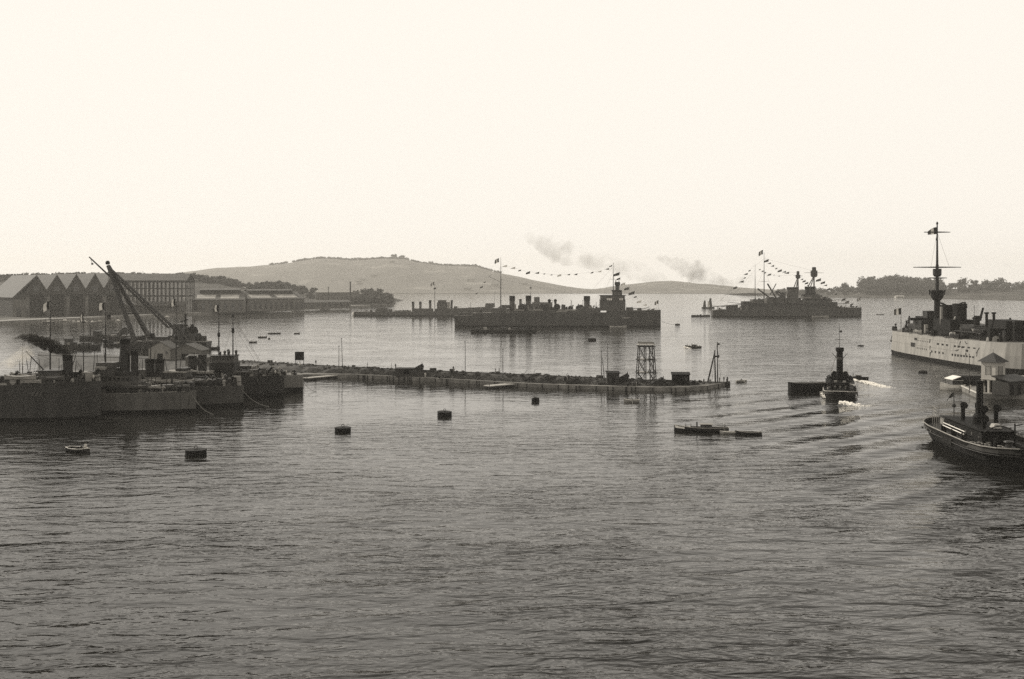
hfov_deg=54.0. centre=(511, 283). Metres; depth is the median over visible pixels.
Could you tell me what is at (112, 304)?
doorway
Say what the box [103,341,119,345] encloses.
pontoon
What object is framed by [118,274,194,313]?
framed hall
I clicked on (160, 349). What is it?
harbour house
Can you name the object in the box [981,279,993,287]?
shore tree
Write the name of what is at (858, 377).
motorboat
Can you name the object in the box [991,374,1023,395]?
arcaded annexe
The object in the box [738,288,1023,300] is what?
shore land
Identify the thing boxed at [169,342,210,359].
harbour house
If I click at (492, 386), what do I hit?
floating pier
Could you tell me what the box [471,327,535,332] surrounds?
barge
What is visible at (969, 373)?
mooring pole
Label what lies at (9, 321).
quay
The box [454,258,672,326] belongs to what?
light cruiser
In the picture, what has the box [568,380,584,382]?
timber pile
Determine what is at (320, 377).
floating pier
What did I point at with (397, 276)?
hill
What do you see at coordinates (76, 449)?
skiff
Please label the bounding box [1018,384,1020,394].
doorway
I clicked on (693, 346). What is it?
motor launch
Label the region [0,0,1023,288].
sky
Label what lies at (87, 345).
lighter
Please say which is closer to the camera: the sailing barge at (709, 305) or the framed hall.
the framed hall
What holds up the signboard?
on the jetty
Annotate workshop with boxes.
[191,288,246,311]
[244,289,304,310]
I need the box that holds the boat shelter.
[945,375,984,385]
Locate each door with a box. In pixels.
[16,307,20,316]
[157,354,162,358]
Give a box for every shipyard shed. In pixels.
[0,275,46,316]
[22,274,66,315]
[57,274,85,315]
[77,273,104,315]
[95,273,121,314]
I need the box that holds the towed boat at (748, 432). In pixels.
[735,430,761,434]
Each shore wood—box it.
[774,286,861,294]
[857,275,947,293]
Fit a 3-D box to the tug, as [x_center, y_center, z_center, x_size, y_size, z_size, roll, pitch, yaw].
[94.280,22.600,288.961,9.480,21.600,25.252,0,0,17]
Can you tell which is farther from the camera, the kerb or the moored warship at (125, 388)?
the kerb
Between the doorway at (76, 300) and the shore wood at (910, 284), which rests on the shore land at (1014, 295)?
the shore wood at (910, 284)
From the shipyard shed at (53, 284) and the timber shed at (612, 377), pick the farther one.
the shipyard shed at (53, 284)
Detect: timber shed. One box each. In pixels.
[605,371,619,384]
[671,372,689,384]
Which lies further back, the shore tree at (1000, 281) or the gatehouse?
the shore tree at (1000, 281)
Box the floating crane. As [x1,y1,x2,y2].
[89,257,211,350]
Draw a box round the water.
[0,289,1023,678]
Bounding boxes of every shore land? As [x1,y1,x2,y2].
[0,280,401,319]
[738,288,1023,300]
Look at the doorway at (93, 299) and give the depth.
947.86 m
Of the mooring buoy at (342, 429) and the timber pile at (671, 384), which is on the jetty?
the timber pile at (671, 384)
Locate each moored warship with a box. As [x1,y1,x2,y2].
[0,301,100,419]
[73,302,213,414]
[138,299,268,406]
[188,305,283,396]
[240,365,315,391]
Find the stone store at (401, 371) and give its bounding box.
[394,367,418,375]
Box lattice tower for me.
[635,342,656,384]
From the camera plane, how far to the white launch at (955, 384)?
301.98 m
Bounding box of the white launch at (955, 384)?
[940,380,965,389]
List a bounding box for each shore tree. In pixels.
[839,282,848,288]
[856,276,872,284]
[885,273,901,281]
[955,277,971,287]
[968,280,978,286]
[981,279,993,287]
[991,277,1006,286]
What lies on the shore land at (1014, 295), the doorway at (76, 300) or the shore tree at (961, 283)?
the shore tree at (961, 283)
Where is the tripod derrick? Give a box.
[707,342,720,382]
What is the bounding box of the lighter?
[63,337,100,348]
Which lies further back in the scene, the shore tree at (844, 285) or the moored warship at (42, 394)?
the shore tree at (844, 285)
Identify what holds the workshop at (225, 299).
on the shore land at (199, 285)
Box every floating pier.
[303,375,337,379]
[483,383,514,388]
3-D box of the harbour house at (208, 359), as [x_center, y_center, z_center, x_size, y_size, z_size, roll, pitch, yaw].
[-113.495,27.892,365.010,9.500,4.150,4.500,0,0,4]
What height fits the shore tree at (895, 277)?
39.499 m
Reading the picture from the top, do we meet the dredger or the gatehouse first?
the dredger
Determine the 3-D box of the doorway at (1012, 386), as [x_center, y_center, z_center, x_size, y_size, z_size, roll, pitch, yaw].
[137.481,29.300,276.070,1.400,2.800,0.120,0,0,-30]
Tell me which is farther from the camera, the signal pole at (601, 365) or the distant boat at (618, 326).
the distant boat at (618, 326)
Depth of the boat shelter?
303.20 m
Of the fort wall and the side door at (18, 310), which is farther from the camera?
the fort wall
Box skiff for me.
[65,446,89,452]
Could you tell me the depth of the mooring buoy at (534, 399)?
272.24 m
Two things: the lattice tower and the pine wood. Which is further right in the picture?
the lattice tower
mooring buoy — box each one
[185,445,206,456]
[334,424,350,432]
[437,409,451,416]
[531,395,538,401]
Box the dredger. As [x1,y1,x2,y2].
[79,326,129,339]
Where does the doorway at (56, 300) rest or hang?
in the shipyard shed at (53, 284)
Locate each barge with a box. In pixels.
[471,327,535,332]
[691,314,709,316]
[702,297,714,307]
[788,382,826,392]
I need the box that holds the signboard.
[295,352,303,364]
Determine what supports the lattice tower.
on the jetty
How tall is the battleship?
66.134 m
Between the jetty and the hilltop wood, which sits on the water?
the jetty
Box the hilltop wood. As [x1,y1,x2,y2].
[269,256,501,272]
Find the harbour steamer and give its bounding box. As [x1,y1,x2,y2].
[921,380,1023,472]
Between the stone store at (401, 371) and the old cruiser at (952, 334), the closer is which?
the stone store at (401, 371)
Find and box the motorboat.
[849,375,868,379]
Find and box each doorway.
[30,294,43,316]
[50,294,63,315]
[70,294,82,315]
[88,294,101,315]
[106,294,118,314]
[1011,385,1013,394]
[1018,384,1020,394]
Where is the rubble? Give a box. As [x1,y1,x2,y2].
[241,360,704,385]
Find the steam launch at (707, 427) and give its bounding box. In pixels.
[674,422,728,432]
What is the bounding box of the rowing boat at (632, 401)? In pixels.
[624,399,639,402]
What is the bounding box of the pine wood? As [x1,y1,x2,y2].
[0,271,290,288]
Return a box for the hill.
[183,258,826,293]
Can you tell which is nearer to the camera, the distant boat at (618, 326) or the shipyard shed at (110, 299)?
the distant boat at (618, 326)
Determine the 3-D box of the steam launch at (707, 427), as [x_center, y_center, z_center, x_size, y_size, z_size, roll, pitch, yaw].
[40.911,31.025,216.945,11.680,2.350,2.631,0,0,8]
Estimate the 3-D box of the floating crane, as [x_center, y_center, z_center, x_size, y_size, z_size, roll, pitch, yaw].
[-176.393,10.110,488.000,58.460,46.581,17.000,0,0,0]
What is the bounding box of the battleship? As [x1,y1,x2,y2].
[711,250,861,316]
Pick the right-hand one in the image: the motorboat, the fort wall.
the motorboat
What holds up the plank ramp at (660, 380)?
on the jetty
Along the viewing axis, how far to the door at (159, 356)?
382.69 m
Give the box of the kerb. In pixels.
[960,385,997,394]
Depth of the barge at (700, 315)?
964.50 m
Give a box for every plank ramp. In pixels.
[619,372,627,379]
[651,376,663,383]
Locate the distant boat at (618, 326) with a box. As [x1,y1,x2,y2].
[610,326,626,327]
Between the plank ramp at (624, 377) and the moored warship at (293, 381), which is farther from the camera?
the plank ramp at (624, 377)
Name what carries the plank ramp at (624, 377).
on the jetty
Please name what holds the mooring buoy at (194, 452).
on the water
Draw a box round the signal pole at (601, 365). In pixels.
[601,350,601,381]
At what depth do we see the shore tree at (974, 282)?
2519.21 m
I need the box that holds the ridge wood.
[252,281,317,297]
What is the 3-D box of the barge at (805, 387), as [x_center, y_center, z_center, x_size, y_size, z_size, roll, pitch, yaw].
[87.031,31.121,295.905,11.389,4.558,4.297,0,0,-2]
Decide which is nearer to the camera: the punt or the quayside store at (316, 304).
the punt
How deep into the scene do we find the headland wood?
1497.81 m
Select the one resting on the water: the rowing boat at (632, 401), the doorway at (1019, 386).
the rowing boat at (632, 401)
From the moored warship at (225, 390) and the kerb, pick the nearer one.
the moored warship at (225, 390)
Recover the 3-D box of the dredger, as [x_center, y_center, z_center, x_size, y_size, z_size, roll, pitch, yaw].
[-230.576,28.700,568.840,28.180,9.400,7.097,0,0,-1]
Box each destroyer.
[352,282,484,315]
[468,287,560,311]
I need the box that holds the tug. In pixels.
[822,330,857,399]
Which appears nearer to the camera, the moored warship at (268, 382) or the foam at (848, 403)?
the foam at (848, 403)
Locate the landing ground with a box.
[961,375,1023,398]
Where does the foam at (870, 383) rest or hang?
on the water
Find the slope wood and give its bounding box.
[947,281,1023,292]
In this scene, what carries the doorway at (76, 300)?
in the shipyard shed at (76, 294)
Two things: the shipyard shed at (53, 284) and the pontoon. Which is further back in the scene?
the shipyard shed at (53, 284)
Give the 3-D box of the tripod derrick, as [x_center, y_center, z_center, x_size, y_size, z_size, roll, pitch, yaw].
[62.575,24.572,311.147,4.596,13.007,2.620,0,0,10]
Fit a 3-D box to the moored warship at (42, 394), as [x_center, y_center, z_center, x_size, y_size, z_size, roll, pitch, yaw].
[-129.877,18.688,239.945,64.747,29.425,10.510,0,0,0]
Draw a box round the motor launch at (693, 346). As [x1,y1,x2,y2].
[685,344,701,347]
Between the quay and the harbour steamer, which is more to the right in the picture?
the harbour steamer
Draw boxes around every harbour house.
[147,340,177,358]
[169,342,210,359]
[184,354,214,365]
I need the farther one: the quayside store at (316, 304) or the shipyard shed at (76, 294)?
the quayside store at (316, 304)
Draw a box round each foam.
[839,401,863,406]
[858,380,895,387]
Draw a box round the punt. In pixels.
[720,431,734,433]
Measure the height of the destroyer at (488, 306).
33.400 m
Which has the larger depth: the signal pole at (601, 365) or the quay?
the quay
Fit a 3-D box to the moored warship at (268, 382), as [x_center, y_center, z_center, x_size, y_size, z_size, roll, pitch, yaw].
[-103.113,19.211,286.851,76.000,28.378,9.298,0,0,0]
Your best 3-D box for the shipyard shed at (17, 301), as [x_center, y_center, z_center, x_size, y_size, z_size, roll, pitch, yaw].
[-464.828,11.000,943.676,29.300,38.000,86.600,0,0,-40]
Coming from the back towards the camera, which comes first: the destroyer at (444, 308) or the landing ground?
the destroyer at (444, 308)
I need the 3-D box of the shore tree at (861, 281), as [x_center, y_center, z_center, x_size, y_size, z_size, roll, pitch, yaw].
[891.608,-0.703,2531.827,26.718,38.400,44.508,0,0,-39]
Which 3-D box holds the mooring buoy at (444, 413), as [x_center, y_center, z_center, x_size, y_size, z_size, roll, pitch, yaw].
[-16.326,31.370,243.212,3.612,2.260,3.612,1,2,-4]
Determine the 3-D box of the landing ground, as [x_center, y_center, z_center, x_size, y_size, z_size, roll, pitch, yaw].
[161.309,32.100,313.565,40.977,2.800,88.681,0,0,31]
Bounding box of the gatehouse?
[978,353,1008,392]
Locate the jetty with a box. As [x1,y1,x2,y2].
[38,353,729,390]
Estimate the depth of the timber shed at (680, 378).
303.98 m
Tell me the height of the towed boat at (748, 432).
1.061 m
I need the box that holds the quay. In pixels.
[0,305,369,323]
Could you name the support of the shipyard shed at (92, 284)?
on the shore land at (199, 285)
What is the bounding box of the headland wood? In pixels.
[351,288,394,304]
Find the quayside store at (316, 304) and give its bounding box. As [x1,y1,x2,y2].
[304,300,350,308]
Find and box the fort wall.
[315,292,359,303]
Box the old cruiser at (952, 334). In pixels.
[890,222,1023,373]
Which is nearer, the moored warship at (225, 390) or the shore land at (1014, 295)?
the moored warship at (225, 390)
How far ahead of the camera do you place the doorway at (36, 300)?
914.89 m
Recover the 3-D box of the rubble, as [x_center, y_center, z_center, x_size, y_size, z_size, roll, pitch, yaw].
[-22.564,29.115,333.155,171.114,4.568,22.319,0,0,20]
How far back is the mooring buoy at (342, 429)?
215.67 m
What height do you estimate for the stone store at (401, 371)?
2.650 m
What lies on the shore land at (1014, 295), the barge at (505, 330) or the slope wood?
the slope wood
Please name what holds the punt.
on the water
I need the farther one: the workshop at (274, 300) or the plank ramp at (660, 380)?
the workshop at (274, 300)
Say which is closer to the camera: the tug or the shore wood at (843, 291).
the tug
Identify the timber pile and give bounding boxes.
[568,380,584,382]
[657,383,673,385]
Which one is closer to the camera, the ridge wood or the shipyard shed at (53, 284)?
the shipyard shed at (53, 284)
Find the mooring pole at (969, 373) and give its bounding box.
[969,354,969,392]

